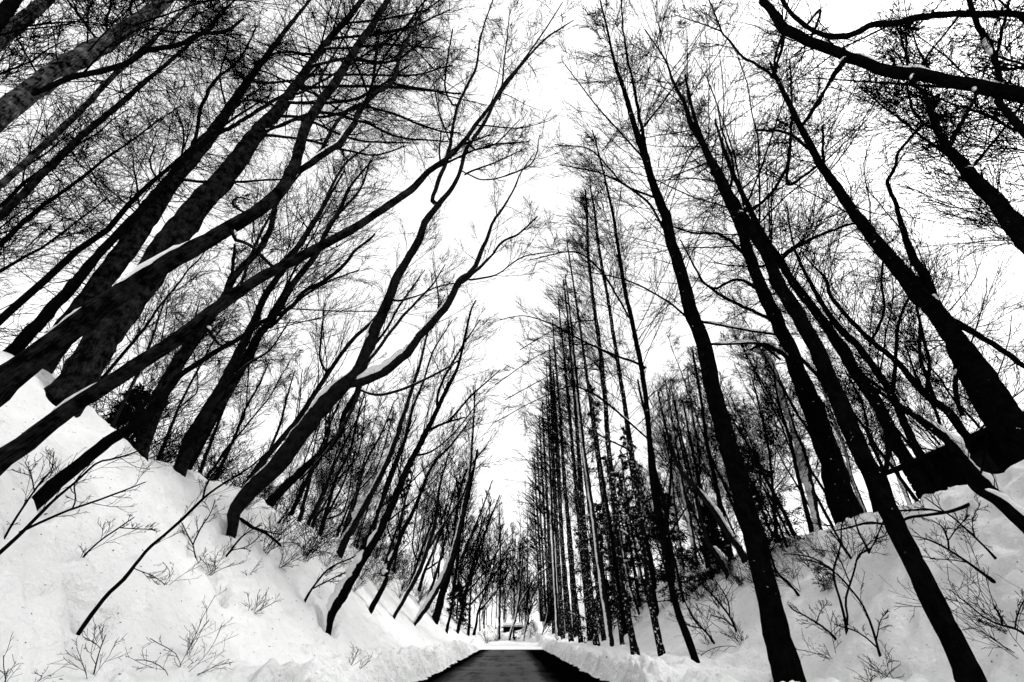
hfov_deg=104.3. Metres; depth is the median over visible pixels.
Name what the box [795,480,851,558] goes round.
shrub
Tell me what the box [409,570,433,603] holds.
brush clump
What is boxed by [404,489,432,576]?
bare tree
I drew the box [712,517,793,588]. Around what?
brush clump
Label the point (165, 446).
brush clump
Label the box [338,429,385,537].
bare tree
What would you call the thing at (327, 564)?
brush clump
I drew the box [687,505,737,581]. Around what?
evergreen bush
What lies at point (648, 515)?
bare tree
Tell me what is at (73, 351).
brush clump
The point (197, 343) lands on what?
bare tree
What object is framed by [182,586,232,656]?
shrub
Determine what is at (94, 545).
shrub
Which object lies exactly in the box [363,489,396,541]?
bare tree
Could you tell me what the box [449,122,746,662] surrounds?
roadside tree
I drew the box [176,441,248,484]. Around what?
brush clump
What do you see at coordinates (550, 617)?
young tree
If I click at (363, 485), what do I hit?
young tree
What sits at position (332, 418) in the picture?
young tree
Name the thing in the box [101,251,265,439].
bare tree
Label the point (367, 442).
bare tree
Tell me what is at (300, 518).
brush clump
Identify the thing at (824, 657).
shrub
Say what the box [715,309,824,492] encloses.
bare tree
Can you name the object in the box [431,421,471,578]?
bare tree
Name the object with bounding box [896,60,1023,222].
bare tree
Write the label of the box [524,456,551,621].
roadside tree
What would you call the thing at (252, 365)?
bare tree
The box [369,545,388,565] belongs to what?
brush clump
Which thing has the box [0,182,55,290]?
bare tree
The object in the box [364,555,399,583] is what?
brush clump
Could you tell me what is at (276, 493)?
brush clump
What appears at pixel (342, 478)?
bare tree
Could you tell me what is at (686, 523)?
bare tree
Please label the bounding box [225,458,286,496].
brush clump
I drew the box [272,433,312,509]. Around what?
bare tree
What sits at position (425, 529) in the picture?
bare tree
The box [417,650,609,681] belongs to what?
road
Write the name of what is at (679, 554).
spruce tree
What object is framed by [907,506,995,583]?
shrub
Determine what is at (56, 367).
brush clump
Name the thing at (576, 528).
bare tree
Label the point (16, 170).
larch tree
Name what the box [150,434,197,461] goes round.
brush clump
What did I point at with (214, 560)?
shrub
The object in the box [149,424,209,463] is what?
brush clump
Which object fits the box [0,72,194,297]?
bare tree
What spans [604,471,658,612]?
spruce tree
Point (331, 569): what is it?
brush clump
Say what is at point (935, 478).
deciduous tree
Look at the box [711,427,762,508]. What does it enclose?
bare tree
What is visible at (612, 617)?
evergreen bush
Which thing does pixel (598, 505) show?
spruce tree
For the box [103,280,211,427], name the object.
young tree
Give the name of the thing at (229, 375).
deciduous tree
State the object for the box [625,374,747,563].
young tree
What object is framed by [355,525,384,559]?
brush clump
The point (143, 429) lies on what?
brush clump
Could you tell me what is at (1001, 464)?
cabin
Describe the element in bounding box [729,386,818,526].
bare tree
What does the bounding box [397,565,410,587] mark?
brush clump
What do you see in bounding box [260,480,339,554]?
brush clump
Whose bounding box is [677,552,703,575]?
brush clump
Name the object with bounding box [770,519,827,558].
brush clump
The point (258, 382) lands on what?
young tree
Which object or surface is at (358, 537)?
brush clump
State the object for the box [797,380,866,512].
young tree
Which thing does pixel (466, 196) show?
sky
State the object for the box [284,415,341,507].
bare tree
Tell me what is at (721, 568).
brush clump
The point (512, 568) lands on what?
bare tree
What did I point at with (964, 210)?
bare tree
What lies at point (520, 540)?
bare tree
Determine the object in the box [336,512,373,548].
brush clump
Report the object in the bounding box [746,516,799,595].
shrub
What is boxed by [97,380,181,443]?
brush clump
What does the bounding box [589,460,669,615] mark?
young tree
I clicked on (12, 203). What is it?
larch tree
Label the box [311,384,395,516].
young tree
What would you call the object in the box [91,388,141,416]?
brush clump
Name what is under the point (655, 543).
bare tree
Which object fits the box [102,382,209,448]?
brush clump
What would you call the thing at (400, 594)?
brush clump
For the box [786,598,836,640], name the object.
shrub
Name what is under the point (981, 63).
bare tree
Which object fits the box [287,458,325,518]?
bare tree
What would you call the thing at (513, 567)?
bare tree
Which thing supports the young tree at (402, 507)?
on the ground
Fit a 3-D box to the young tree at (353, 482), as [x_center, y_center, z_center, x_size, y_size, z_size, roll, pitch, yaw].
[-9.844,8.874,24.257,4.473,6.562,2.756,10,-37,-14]
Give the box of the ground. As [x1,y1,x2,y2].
[0,351,1023,681]
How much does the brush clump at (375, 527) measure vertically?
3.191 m
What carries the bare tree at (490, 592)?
on the ground
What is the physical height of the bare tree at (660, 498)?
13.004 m
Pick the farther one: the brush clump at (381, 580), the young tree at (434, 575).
the young tree at (434, 575)
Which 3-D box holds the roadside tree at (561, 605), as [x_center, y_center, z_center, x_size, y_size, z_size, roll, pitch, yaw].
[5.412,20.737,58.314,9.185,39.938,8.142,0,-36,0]
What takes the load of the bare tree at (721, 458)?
on the ground
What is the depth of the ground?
9.78 m
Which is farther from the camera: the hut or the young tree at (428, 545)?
the hut
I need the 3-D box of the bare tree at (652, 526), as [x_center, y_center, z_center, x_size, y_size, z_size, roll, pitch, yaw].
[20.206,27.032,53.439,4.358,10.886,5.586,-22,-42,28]
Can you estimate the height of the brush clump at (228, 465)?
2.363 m
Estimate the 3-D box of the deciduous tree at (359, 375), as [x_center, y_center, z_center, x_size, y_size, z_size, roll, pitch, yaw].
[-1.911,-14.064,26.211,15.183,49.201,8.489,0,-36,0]
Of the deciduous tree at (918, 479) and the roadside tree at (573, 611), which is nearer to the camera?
the deciduous tree at (918, 479)
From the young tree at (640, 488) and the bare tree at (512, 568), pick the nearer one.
the young tree at (640, 488)
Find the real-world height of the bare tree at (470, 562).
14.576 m
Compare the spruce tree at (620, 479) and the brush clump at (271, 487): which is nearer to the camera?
the brush clump at (271, 487)
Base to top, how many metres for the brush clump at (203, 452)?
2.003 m
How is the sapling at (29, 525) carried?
on the ground
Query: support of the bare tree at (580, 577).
on the ground
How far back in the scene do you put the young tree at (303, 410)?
19.46 m
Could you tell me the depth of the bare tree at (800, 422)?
35.23 m
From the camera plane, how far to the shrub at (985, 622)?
7.55 m
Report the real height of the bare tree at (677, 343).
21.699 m
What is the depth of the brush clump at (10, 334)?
10.29 m
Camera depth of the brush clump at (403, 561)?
31.63 m
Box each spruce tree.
[559,483,612,638]
[581,385,646,643]
[585,501,627,630]
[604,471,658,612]
[607,425,683,615]
[644,481,712,605]
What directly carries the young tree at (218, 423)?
on the ground
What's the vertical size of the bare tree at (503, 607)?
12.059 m
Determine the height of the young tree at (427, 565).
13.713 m
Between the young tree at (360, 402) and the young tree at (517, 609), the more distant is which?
the young tree at (517, 609)
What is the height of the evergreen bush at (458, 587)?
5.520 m
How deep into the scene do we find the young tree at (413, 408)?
39.77 m
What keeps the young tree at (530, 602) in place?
on the ground
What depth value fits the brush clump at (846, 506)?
18.04 m
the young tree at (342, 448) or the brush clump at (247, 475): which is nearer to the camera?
the brush clump at (247, 475)
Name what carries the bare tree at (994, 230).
on the ground
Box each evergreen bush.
[101,382,151,446]
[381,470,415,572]
[446,581,473,629]
[595,577,615,629]
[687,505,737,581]
[719,471,792,561]
[741,448,812,554]
[809,559,833,591]
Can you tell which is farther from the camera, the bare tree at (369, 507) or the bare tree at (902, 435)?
the bare tree at (369, 507)
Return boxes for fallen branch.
[240,517,285,546]
[830,489,969,530]
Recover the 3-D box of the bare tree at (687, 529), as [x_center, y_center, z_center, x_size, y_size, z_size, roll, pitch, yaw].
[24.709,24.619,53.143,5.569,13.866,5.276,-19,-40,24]
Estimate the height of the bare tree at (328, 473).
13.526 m
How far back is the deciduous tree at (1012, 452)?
14.55 m
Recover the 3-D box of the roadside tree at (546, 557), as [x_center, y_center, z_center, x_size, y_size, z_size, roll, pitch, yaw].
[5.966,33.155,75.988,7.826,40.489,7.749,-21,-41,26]
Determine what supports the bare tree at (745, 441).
on the ground
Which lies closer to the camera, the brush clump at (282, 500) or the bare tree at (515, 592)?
the brush clump at (282, 500)
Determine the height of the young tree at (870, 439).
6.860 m
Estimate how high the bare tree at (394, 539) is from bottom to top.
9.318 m
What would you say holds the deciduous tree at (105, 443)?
on the ground
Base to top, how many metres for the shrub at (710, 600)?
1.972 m
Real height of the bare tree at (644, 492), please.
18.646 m
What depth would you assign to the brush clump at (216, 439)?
14.28 m
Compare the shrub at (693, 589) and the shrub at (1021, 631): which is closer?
the shrub at (1021, 631)
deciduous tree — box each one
[0,0,531,406]
[0,0,581,475]
[32,233,460,510]
[133,174,360,460]
[173,139,384,476]
[190,122,417,461]
[226,0,603,537]
[325,276,510,635]
[423,424,508,624]
[627,58,863,523]
[649,105,937,498]
[655,0,1023,453]
[706,0,1023,201]
[717,168,969,490]
[766,285,1023,502]
[796,217,1023,436]
[797,177,1023,464]
[806,339,1023,533]
[828,0,1023,254]
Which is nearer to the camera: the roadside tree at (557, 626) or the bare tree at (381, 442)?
the bare tree at (381, 442)
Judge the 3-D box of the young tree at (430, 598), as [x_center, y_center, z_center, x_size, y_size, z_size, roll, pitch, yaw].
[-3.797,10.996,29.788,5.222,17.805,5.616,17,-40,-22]
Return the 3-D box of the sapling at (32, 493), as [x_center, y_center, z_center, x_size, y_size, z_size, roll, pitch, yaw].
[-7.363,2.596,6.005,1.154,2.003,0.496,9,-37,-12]
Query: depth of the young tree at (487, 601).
54.73 m
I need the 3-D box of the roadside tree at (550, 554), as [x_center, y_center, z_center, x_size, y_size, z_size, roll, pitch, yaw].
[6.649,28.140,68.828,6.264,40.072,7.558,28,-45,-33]
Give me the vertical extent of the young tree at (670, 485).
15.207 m
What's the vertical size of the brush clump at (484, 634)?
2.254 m
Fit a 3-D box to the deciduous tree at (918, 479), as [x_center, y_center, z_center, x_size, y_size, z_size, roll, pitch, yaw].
[14.352,-5.403,19.693,13.399,25.301,8.331,-11,-38,14]
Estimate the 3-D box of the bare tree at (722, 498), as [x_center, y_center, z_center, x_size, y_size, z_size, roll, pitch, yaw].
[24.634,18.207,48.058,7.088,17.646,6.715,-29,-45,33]
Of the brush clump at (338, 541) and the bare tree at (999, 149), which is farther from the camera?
the brush clump at (338, 541)
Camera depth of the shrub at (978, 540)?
9.37 m
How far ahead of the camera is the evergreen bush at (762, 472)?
20.96 m
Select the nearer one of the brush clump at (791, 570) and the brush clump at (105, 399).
the brush clump at (105, 399)
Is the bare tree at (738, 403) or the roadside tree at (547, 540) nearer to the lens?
the bare tree at (738, 403)
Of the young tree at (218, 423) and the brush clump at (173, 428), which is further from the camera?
the young tree at (218, 423)
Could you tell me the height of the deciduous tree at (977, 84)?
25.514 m
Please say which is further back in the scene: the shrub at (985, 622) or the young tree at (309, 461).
the young tree at (309, 461)
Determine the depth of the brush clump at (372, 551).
22.70 m
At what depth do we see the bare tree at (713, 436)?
41.60 m
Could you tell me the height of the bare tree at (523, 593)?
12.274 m
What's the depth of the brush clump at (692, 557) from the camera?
28.39 m
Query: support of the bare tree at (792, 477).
on the ground
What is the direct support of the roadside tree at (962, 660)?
on the ground
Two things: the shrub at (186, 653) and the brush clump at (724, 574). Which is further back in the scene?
the brush clump at (724, 574)
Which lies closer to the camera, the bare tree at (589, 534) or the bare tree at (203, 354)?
the bare tree at (203, 354)
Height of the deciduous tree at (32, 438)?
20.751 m
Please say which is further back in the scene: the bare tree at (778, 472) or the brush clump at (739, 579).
the bare tree at (778, 472)
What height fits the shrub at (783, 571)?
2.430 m
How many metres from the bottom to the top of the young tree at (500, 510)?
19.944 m
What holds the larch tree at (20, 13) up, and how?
on the ground
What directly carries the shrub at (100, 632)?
on the ground
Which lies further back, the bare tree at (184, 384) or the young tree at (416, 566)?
the young tree at (416, 566)
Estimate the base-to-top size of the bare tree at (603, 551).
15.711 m
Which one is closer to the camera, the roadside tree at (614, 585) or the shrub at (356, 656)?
the shrub at (356, 656)
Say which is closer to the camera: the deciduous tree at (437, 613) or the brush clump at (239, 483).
the brush clump at (239, 483)
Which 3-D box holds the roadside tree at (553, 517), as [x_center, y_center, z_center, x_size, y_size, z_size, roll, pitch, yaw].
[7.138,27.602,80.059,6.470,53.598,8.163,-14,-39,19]
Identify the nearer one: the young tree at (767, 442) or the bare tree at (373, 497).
the young tree at (767, 442)
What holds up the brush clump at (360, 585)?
on the ground
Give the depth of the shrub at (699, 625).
17.33 m
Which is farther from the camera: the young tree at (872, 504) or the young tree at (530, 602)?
the young tree at (530, 602)
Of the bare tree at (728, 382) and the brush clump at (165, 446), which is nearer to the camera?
the brush clump at (165, 446)
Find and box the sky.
[0,0,1023,620]
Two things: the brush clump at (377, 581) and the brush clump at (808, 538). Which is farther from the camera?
the brush clump at (377, 581)
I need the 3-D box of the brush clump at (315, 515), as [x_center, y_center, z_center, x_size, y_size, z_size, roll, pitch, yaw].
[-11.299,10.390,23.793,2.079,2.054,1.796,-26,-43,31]
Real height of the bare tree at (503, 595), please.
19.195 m
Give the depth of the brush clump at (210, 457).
16.18 m
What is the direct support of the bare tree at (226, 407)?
on the ground
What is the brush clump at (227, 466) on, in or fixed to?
on the ground
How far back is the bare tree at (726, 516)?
43.90 m
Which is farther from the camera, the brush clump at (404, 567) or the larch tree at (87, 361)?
the brush clump at (404, 567)
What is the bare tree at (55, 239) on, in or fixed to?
on the ground
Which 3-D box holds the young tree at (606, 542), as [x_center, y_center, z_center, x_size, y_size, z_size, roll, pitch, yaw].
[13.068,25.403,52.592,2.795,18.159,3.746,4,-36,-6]
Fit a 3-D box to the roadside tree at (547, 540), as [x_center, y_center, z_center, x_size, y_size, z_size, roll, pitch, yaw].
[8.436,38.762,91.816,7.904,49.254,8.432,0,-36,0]
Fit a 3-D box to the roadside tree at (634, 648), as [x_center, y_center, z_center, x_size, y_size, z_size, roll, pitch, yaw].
[5.908,0.526,29.320,12.850,37.849,8.734,19,-40,-24]
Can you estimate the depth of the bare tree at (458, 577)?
59.56 m
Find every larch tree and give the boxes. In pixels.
[0,0,138,83]
[0,0,190,66]
[0,0,237,188]
[0,0,265,221]
[0,0,330,136]
[0,35,302,369]
[43,0,347,373]
[44,0,502,417]
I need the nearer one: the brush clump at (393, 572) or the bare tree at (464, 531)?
the brush clump at (393, 572)
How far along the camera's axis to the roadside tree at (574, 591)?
42.45 m
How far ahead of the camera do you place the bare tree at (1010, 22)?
11.54 m
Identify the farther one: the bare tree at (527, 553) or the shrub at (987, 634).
the bare tree at (527, 553)
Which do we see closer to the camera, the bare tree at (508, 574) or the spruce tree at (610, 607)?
the spruce tree at (610, 607)
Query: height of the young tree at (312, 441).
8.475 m
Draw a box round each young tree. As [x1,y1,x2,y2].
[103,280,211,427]
[144,294,221,421]
[153,309,239,459]
[199,337,265,472]
[212,336,286,461]
[241,251,422,487]
[258,360,320,467]
[266,267,424,506]
[288,377,348,514]
[296,414,354,498]
[297,381,357,521]
[306,399,374,524]
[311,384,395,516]
[316,432,389,532]
[336,294,462,557]
[345,397,412,529]
[364,409,435,547]
[368,393,489,613]
[370,449,423,563]
[373,316,458,530]
[392,426,491,618]
[395,473,441,580]
[412,382,501,625]
[413,480,472,590]
[425,491,456,597]
[437,497,497,633]
[451,480,498,592]
[455,512,527,635]
[456,494,515,633]
[460,495,499,597]
[472,518,527,635]
[481,495,517,638]
[501,533,552,640]
[517,571,552,640]
[533,577,570,634]
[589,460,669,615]
[599,488,613,598]
[617,447,645,594]
[624,431,649,543]
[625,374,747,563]
[627,444,656,589]
[638,389,728,562]
[642,440,669,539]
[643,368,728,578]
[646,431,681,555]
[653,376,698,563]
[657,424,683,571]
[666,399,711,568]
[677,346,751,556]
[677,373,724,519]
[726,362,834,535]
[727,341,822,531]
[745,364,820,532]
[779,369,937,502]
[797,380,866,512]
[805,358,891,512]
[838,351,913,504]
[887,341,970,454]
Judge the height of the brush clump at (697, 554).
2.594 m
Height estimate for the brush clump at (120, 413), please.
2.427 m
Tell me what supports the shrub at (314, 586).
on the ground
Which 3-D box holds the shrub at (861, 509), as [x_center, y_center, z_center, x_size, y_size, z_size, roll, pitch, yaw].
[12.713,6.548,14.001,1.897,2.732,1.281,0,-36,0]
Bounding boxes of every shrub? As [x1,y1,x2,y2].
[0,631,77,681]
[47,614,128,677]
[78,513,157,557]
[125,602,236,675]
[152,556,205,584]
[180,495,232,563]
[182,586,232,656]
[197,543,246,575]
[225,512,267,556]
[241,557,262,575]
[242,588,281,614]
[274,513,323,568]
[295,518,335,555]
[304,545,361,602]
[346,643,372,668]
[664,603,712,644]
[675,571,709,600]
[680,592,747,658]
[681,594,714,643]
[690,572,736,631]
[700,569,738,608]
[735,538,784,574]
[742,524,803,590]
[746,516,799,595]
[772,507,891,633]
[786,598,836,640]
[791,506,871,557]
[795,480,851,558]
[796,605,841,659]
[799,548,891,656]
[836,490,883,553]
[848,650,904,681]
[857,633,898,677]
[879,513,1009,633]
[905,549,1023,658]
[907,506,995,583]
[922,487,996,559]
[941,584,1023,634]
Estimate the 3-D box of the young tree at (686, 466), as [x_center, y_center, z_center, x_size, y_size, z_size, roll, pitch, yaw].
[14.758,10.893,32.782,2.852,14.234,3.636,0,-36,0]
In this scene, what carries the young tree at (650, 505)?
on the ground
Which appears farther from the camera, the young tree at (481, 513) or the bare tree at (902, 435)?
the young tree at (481, 513)
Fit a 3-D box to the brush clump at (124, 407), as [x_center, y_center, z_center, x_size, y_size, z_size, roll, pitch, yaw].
[-12.838,1.874,12.675,2.787,2.663,3.607,-15,-39,19]
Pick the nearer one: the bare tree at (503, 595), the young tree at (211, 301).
the young tree at (211, 301)
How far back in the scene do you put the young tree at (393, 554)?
22.31 m
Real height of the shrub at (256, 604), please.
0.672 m
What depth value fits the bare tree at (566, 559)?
89.65 m
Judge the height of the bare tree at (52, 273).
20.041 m
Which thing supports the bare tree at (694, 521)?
on the ground
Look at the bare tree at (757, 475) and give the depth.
40.34 m
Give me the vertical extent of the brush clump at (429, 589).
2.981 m
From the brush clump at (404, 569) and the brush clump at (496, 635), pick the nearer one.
the brush clump at (404, 569)
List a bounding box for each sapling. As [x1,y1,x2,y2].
[0,425,174,554]
[4,449,103,539]
[76,439,280,635]
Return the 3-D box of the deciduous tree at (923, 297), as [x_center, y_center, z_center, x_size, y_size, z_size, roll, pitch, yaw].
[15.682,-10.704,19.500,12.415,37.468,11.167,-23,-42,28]
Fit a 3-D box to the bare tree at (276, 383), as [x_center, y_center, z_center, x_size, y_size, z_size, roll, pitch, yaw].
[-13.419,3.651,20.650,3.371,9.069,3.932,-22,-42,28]
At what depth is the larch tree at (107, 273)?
15.99 m
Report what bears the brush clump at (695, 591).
on the ground
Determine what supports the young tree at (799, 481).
on the ground
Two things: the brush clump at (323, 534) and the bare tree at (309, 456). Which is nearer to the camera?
the brush clump at (323, 534)
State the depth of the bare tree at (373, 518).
46.07 m
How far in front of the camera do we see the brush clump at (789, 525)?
20.44 m
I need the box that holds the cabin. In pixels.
[888,409,1023,500]
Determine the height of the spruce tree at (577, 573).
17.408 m
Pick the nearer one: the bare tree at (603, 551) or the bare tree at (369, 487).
the bare tree at (369, 487)
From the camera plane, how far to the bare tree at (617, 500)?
61.32 m
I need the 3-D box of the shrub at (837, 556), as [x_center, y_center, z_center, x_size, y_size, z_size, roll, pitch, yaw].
[10.554,7.016,11.924,4.548,3.975,1.469,6,-37,-8]
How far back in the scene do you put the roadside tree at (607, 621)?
32.73 m
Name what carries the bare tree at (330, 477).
on the ground
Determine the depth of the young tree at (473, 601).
50.41 m
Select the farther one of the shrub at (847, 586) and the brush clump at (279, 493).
the brush clump at (279, 493)
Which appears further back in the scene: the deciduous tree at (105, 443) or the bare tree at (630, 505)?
the bare tree at (630, 505)
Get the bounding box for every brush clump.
[0,284,63,347]
[3,311,114,368]
[20,320,151,392]
[59,354,135,416]
[60,356,181,429]
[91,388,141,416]
[92,361,185,434]
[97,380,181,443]
[101,370,228,460]
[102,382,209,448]
[116,377,199,434]
[124,378,214,442]
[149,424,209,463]
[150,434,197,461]
[151,403,225,460]
[158,398,250,471]
[172,434,222,470]
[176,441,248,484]
[192,432,256,485]
[193,428,281,487]
[194,455,213,474]
[195,446,246,480]
[201,424,269,481]
[206,438,256,486]
[206,449,250,480]
[207,430,269,486]
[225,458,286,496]
[227,461,274,498]
[241,466,307,504]
[246,483,285,515]
[257,478,290,505]
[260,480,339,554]
[262,487,342,541]
[265,480,293,505]
[270,485,301,508]
[274,459,344,530]
[279,486,357,551]
[295,485,370,564]
[301,504,361,554]
[304,502,336,529]
[311,534,355,566]
[320,542,355,576]
[335,542,376,565]
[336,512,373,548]
[337,512,383,546]
[344,560,376,591]
[349,516,381,550]
[353,536,386,576]
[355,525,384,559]
[361,538,400,582]
[362,519,393,551]
[364,548,400,583]
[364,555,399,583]
[367,556,400,589]
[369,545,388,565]
[373,538,408,577]
[375,531,398,555]
[381,549,420,583]
[386,544,418,580]
[390,558,422,597]
[395,545,415,578]
[396,552,415,578]
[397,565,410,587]
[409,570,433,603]
[417,579,435,602]
[479,622,489,642]
[484,621,505,641]
[543,624,559,639]
[553,609,581,636]
[673,543,710,568]
[675,546,716,598]
[677,538,714,578]
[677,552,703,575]
[680,539,728,592]
[691,545,745,586]
[696,554,741,585]
[706,551,733,570]
[709,559,733,584]
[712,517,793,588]
[764,500,813,536]
[766,532,803,580]
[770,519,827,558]
[776,525,825,566]
[786,478,860,515]
[831,483,905,506]
[887,476,916,497]
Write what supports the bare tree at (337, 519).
on the ground
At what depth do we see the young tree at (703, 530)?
27.52 m
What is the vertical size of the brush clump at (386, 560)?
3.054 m
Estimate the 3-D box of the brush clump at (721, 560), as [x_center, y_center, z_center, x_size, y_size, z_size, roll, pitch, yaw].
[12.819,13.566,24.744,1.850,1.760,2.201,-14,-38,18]
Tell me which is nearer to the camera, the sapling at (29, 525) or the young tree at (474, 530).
the sapling at (29, 525)
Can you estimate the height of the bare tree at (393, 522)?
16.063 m
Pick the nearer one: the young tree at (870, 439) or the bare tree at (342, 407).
the young tree at (870, 439)
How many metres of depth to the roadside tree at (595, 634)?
36.35 m
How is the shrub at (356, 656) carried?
on the ground
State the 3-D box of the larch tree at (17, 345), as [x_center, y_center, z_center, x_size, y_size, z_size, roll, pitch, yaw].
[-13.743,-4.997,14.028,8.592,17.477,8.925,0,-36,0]
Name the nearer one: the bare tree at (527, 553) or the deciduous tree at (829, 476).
the deciduous tree at (829, 476)
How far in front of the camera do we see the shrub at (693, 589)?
24.81 m
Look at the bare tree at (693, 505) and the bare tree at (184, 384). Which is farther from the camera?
the bare tree at (693, 505)
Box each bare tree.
[0,15,95,176]
[0,37,285,325]
[0,40,149,262]
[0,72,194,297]
[0,102,112,287]
[0,172,127,282]
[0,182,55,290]
[72,224,226,380]
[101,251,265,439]
[117,271,250,394]
[121,287,232,436]
[173,348,260,466]
[175,180,356,469]
[206,340,305,477]
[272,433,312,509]
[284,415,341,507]
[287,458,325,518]
[306,385,372,527]
[306,461,343,532]
[307,436,352,527]
[309,426,357,511]
[314,423,366,515]
[326,498,352,539]
[331,385,395,532]
[336,407,402,535]
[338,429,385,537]
[344,460,391,547]
[348,476,376,544]
[350,452,386,533]
[354,493,410,558]
[355,498,389,544]
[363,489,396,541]
[381,516,403,555]
[402,452,451,568]
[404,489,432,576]
[409,495,441,561]
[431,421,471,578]
[435,461,480,591]
[438,484,476,601]
[447,517,480,600]
[453,516,495,610]
[456,515,499,630]
[465,530,492,624]
[467,545,497,620]
[479,532,496,623]
[481,505,498,628]
[490,530,497,624]
[491,532,508,628]
[492,588,510,621]
[496,525,518,616]
[497,546,509,621]
[501,532,514,621]
[501,560,516,621]
[501,570,513,620]
[502,522,523,613]
[506,572,531,617]
[508,494,535,621]
[509,569,534,625]
[513,513,535,615]
[514,480,541,622]
[532,526,551,602]
[559,532,569,593]
[563,476,589,573]
[565,536,582,594]
[577,482,604,580]
[591,521,612,577]
[595,444,639,587]
[613,459,653,554]
[626,458,663,561]
[630,459,657,549]
[634,479,681,546]
[638,475,663,565]
[639,464,679,563]
[644,424,702,561]
[645,503,661,554]
[646,413,705,526]
[647,327,776,529]
[657,436,705,544]
[673,347,795,535]
[675,443,728,543]
[679,464,704,544]
[679,498,699,543]
[681,434,738,533]
[682,481,710,562]
[683,371,784,519]
[690,442,744,551]
[692,423,750,506]
[695,502,734,530]
[696,394,771,530]
[696,411,776,504]
[706,384,788,534]
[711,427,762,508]
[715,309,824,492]
[716,282,862,513]
[721,369,817,531]
[723,340,833,525]
[724,385,786,531]
[727,361,819,513]
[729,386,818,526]
[735,432,789,516]
[751,333,879,497]
[760,278,918,501]
[779,282,951,461]
[787,372,877,473]
[829,26,1023,293]
[839,219,1023,433]
[857,351,956,449]
[863,287,980,438]
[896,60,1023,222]
[909,0,1023,94]
[947,183,1023,323]
[954,27,1023,169]
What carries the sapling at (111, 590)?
on the ground
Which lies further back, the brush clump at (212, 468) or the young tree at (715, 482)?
the young tree at (715, 482)
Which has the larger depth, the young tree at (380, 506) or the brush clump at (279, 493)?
the young tree at (380, 506)
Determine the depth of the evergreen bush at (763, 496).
21.41 m
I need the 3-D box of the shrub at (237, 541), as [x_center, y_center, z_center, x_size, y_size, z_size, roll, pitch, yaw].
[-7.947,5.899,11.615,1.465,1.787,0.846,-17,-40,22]
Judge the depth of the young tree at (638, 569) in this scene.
44.14 m
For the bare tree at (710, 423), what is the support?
on the ground
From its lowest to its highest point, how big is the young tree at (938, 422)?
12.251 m
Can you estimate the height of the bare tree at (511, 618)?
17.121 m
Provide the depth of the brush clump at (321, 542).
17.15 m
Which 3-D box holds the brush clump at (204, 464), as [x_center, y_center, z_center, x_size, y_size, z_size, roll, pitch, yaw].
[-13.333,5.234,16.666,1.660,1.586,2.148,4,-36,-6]
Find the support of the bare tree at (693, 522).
on the ground
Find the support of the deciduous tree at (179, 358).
on the ground
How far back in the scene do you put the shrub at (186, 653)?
6.34 m
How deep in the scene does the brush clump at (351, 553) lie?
22.32 m
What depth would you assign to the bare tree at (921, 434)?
22.44 m
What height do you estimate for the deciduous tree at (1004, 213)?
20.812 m
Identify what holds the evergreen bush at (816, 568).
on the ground
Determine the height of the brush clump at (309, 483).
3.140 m
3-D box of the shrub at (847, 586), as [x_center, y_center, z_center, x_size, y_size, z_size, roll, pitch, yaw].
[8.429,6.694,9.804,1.723,2.869,0.518,-2,-36,3]
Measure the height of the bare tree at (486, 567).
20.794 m
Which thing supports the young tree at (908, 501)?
on the ground
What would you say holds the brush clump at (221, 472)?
on the ground
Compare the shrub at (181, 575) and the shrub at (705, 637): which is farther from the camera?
the shrub at (705, 637)
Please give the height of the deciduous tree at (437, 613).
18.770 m
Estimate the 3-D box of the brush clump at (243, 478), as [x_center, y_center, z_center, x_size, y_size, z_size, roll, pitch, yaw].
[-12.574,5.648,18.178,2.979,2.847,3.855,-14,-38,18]
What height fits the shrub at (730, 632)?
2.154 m
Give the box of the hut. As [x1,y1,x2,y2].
[501,622,523,632]
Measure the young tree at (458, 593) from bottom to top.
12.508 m
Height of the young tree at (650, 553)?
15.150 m
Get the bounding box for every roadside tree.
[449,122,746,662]
[476,179,700,656]
[496,315,623,645]
[497,188,680,654]
[497,344,613,642]
[511,271,628,646]
[515,437,547,620]
[517,366,573,639]
[517,415,558,625]
[517,485,547,621]
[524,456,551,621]
[525,0,822,681]
[525,400,568,633]
[526,380,573,636]
[530,346,568,633]
[530,370,586,641]
[531,413,564,607]
[536,319,577,636]
[538,360,561,622]
[541,279,605,641]
[546,239,624,644]
[549,308,603,640]
[554,0,1005,681]
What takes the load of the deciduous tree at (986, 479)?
on the ground
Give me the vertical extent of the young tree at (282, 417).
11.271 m
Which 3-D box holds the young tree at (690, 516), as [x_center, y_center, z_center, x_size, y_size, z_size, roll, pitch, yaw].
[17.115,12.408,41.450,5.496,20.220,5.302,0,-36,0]
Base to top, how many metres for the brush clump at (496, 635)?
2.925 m
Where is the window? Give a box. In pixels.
[970,450,1000,473]
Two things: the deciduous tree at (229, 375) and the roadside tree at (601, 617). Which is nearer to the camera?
the deciduous tree at (229, 375)
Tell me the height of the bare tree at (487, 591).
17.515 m
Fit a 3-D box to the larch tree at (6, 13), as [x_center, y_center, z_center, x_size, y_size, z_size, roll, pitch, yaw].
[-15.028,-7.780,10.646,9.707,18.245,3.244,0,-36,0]
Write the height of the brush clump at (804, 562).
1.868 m
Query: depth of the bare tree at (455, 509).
76.24 m
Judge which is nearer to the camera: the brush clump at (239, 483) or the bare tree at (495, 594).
the brush clump at (239, 483)
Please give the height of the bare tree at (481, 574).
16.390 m
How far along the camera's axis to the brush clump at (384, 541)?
33.66 m
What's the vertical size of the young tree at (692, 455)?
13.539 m
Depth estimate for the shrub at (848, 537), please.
14.59 m
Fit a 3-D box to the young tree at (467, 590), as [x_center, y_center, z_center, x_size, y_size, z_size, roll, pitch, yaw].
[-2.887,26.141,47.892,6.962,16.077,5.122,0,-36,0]
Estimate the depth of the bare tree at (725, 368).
33.46 m

